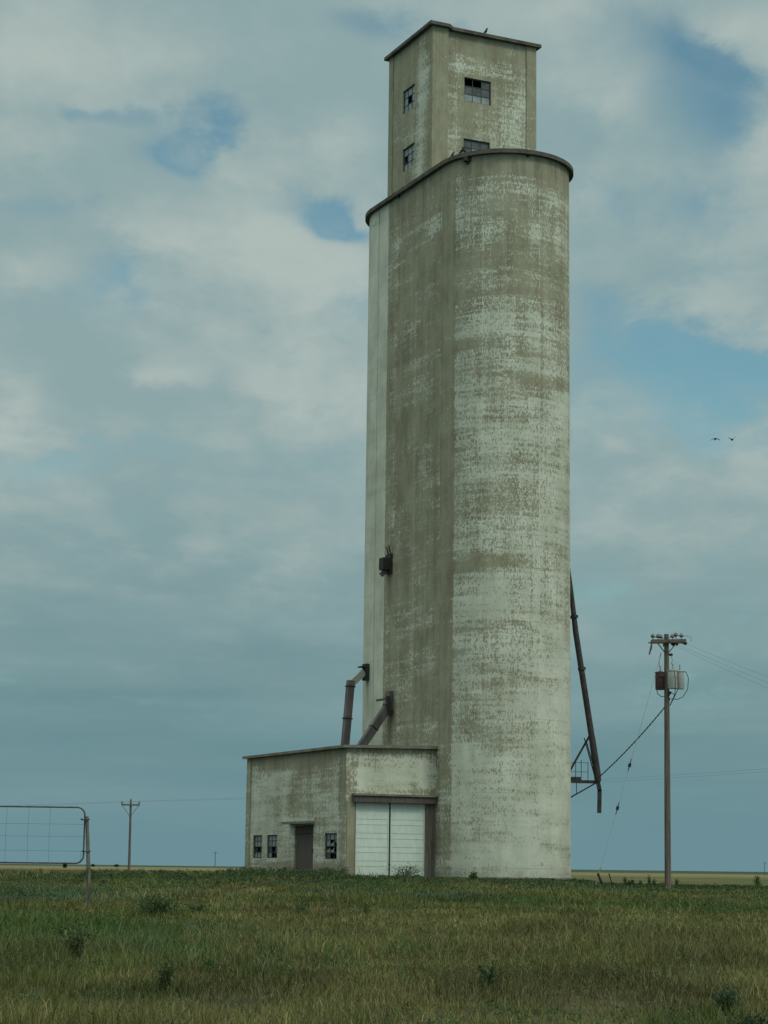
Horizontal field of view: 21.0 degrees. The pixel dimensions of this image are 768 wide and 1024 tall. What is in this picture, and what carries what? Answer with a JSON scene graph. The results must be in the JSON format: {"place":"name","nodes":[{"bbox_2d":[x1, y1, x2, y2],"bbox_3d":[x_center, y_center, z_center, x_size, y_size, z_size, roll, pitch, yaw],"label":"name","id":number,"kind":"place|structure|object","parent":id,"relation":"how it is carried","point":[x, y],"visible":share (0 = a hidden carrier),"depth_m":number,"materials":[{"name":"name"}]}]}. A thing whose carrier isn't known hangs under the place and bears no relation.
{"place":"outdoors","nodes":[
{"label":"outdoors","id":0,"kind":"place"},
{"bbox_2d":[0,865,767,1023],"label":"prairie grass","id":1,"kind":"structure","parent":0,"point":[184,946],"depth_m":21.98,"materials":[{"name":"green plant"}]},
{"bbox_2d":[0,864,767,1023],"bbox_3d":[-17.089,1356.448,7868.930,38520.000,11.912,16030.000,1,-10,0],"label":"ground","id":2,"kind":"structure","parent":0,"point":[712,877],"depth_m":49.77,"materials":[{"name":"green plant"}]},
{"bbox_2d":[51,916,99,957],"bbox_3d":[-3.097,4.293,20.573,0.426,0.528,0.348,-4,-11,27],"label":"bush","id":3,"kind":"object","parent":2,"relation":"on","point":[74,944],"visible":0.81,"depth_m":20.56,"materials":[{"name":"green plant"}]},
{"bbox_2d":[81,816,91,906],"bbox_3d":[-5.962,7.129,41.398,0.307,2.051,0.137,1,-10,0],"label":"gate post","id":4,"kind":"object","parent":2,"relation":"on","point":[88,850],"visible":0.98,"depth_m":41.39,"materials":[{"name":"metal"}]},
{"bbox_2d":[0,806,85,863],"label":"field gate","id":5,"kind":"structure","parent":4,"relation":"attached to","point":[83,836],"depth_m":41.48,"materials":[{"name":"metal"}]},
{"bbox_2d":[121,798,139,871],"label":"utility pole","id":6,"kind":"object","parent":2,"relation":"on","point":[129,844],"visible":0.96,"depth_m":227.27,"materials":[{"name":"wood"}]},
{"bbox_2d":[128,889,188,915],"bbox_3d":[-4.045,6.885,36.298,1.032,0.508,0.996,10,-13,-42],"label":"bush","id":7,"kind":"object","parent":2,"relation":"on","point":[161,905],"visible":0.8,"depth_m":36.25,"materials":[{"name":"green plant"}]},
{"bbox_2d":[155,960,179,990],"bbox_3d":[-1.738,3.756,16.603,0.209,0.316,0.257,1,-10,0],"label":"weed","id":8,"kind":"object","parent":2,"relation":"on","point":[167,974],"visible":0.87,"depth_m":16.59,"materials":[{"name":"green plant"}]},
{"bbox_2d":[182,900,215,913],"bbox_3d":[-3.364,7.169,37.340,0.574,0.342,0.594,-4,-11,25],"label":"bush","id":9,"kind":"object","parent":2,"relation":"on","point":[199,907],"visible":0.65,"depth_m":37.29,"materials":[{"name":"green plant"}]},
{"bbox_2d":[202,956,216,970],"bbox_3d":[-1.566,4.088,18.577,0.150,0.248,0.174,9,-13,-40],"label":"weed","id":10,"kind":"object","parent":2,"relation":"on","point":[209,961],"visible":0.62,"depth_m":18.57,"materials":[{"name":"green plant"}]},
{"bbox_2d":[291,901,313,916],"bbox_3d":[-1.522,7.198,37.353,0.480,0.351,0.413,-4,-11,25],"label":"bush","id":11,"kind":"object","parent":2,"relation":"on","point":[302,908],"visible":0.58,"depth_m":37.32,"materials":[{"name":"green plant"}]},
{"bbox_2d":[242,745,437,877],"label":"truck shed","id":12,"kind":"structure","parent":2,"relation":"on","point":[367,809],"depth_m":103.74,"materials":[{"name":"concrete"}]},
{"bbox_2d":[254,835,261,857],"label":"window","id":13,"kind":"structure","parent":12,"relation":"in","point":[257,838],"depth_m":112.30,"materials":[{"name":"glass"}]},
{"bbox_2d":[268,835,276,857],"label":"window","id":14,"kind":"structure","parent":12,"relation":"in","point":[272,839],"depth_m":110.53,"materials":[{"name":"glass"}]},
{"bbox_2d":[296,825,313,873],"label":"plank door","id":15,"kind":"structure","parent":12,"relation":"in","point":[304,842],"depth_m":106.45,"materials":[{"name":"wood"}]},
{"bbox_2d":[326,833,336,858],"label":"window","id":16,"kind":"structure","parent":12,"relation":"in","point":[329,836],"depth_m":103.53,"materials":[{"name":"glass"}]},
{"bbox_2d":[354,802,388,876],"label":"garage door","id":17,"kind":"structure","parent":12,"relation":"in","point":[375,831],"depth_m":102.40,"materials":[{"name":"white metal"}]},
{"bbox_2d":[389,803,424,876],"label":"garage door","id":18,"kind":"structure","parent":12,"relation":"in","point":[413,817],"depth_m":103.23,"materials":[{"name":"white metal"}]},
{"bbox_2d":[360,901,372,915],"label":"weed","id":19,"kind":"object","parent":2,"relation":"on","point":[365,908],"visible":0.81,"depth_m":37.81,"materials":[{"name":"green plant"}]},
{"bbox_2d":[383,862,425,877],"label":"weed","id":20,"kind":"object","parent":2,"relation":"on","point":[406,873],"visible":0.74,"depth_m":94.66,"materials":[{"name":"green plant"}]},
{"bbox_2d":[362,20,573,879],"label":"grain elevator","id":21,"kind":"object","parent":2,"relation":"on","point":[466,648],"visible":0.94,"depth_m":106.55,"materials":[{"name":"concrete"}]},
{"bbox_2d":[341,664,369,744],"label":"grain chute","id":22,"kind":"object","parent":21,"relation":"attached to","point":[363,673],"visible":0.81,"depth_m":112.03,"materials":[{"name":"metal"}]},
{"bbox_2d":[357,691,393,744],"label":"grain chute","id":23,"kind":"object","parent":21,"relation":"attached to","point":[385,711],"visible":0.85,"depth_m":109.29,"materials":[{"name":"metal"}]},
{"bbox_2d":[379,546,392,576],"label":"wall box","id":24,"kind":"object","parent":21,"relation":"attached to","point":[386,564],"visible":1,"depth_m":111.12,"materials":[{"name":"metal"}]},
{"bbox_2d":[404,144,413,170],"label":"window","id":25,"kind":"structure","parent":21,"relation":"in","point":[409,151],"depth_m":113.65,"materials":[{"name":"glass"}]},
{"bbox_2d":[404,84,414,113],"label":"window","id":26,"kind":"structure","parent":21,"relation":"in","point":[411,91],"depth_m":114.34,"materials":[{"name":"glass"}]},
{"bbox_2d":[463,139,488,151],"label":"window","id":27,"kind":"structure","parent":21,"relation":"in","point":[469,145],"depth_m":112.46,"materials":[{"name":"glass"}]},
{"bbox_2d":[464,77,489,104],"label":"window","id":28,"kind":"structure","parent":21,"relation":"in","point":[481,95],"depth_m":113.07,"materials":[{"name":"glass"}]},
{"bbox_2d":[571,760,595,797],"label":"platform","id":29,"kind":"structure","parent":21,"relation":"attached to","point":[575,779],"depth_m":106.08,"materials":[{"name":"metal"}]},
{"bbox_2d":[570,570,601,812],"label":"loading spout","id":30,"kind":"object","parent":21,"relation":"attached to","point":[590,728],"visible":0.88,"depth_m":106.69,"materials":[{"name":"metal"}]},
{"bbox_2d":[571,736,593,773],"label":"spout brace","id":31,"kind":"object","parent":30,"relation":"attached to","point":[582,748],"visible":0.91,"depth_m":106.54,"materials":[{"name":"metal"}]},
{"bbox_2d":[467,871,477,879],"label":"weed","id":32,"kind":"object","parent":2,"relation":"on","point":[472,876],"visible":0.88,"depth_m":96.97,"materials":[{"name":"green plant"}]},
{"bbox_2d":[472,960,505,987],"bbox_3d":[0.874,3.883,17.229,0.284,0.313,0.293,0,-10,7],"label":"bush","id":33,"kind":"object","parent":2,"relation":"on","point":[491,976],"visible":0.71,"depth_m":17.18,"materials":[{"name":"green plant"}]},
{"bbox_2d":[597,873,603,884],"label":"stake","id":34,"kind":"object","parent":2,"relation":"on","point":[599,877],"visible":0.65,"depth_m":94.50,"materials":[{"name":"black wood"}]},
{"bbox_2d":[648,633,691,887],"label":"utility pole","id":35,"kind":"object","parent":2,"relation":"on","point":[665,641],"visible":0.98,"depth_m":95.48,"materials":[{"name":"wood"}]},
{"bbox_2d":[595,653,661,883],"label":"guy wire","id":36,"kind":"object","parent":35,"relation":"attached to","point":[629,765],"visible":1,"depth_m":95.30,"materials":[{"name":"black metal"}]},
{"bbox_2d":[599,708,663,776],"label":"service cable","id":37,"kind":"object","parent":35,"relation":"attached to","point":[633,742],"visible":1,"depth_m":100.28,"materials":[{"name":"metal"}]},
{"bbox_2d":[655,666,663,689],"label":"transformer","id":38,"kind":"object","parent":35,"relation":"attached to","point":[659,680],"visible":1,"depth_m":95.99,"materials":[{"name":"paint"}]},
{"bbox_2d":[667,664,677,688],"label":"transformer","id":39,"kind":"object","parent":35,"relation":"attached to","point":[671,680],"visible":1,"depth_m":95.57,"materials":[{"name":"grey paint"}]},
{"bbox_2d":[678,665,684,689],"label":"transformer","id":40,"kind":"object","parent":35,"relation":"attached to","point":[680,679],"visible":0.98,"depth_m":95.83,"materials":[{"name":"grey paint"}]},
{"bbox_2d":[706,981,747,1018],"bbox_3d":[2.456,3.522,14.824,0.313,0.323,0.295,-7,-12,36],"label":"bush","id":41,"kind":"object","parent":2,"relation":"on","point":[726,999],"visible":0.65,"depth_m":14.79,"materials":[{"name":"green plant"}]},
{"bbox_2d":[723,1005,767,1023],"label":"bush","id":42,"kind":"object","parent":2,"relation":"on","point":[749,1021],"visible":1,"depth_m":12.68,"materials":[{"name":"green plant"}]},
{"bbox_2d":[752,873,761,886],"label":"weed","id":43,"kind":"object","parent":2,"relation":"on","point":[757,882],"visible":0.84,"depth_m":96.50,"materials":[{"name":"green plant"}]},
{"bbox_2d":[0,0,767,871],"label":"sky","id":44,"kind":"structure","parent":0,"point":[188,188],"materials":[{"name":"blue"}]}
]}

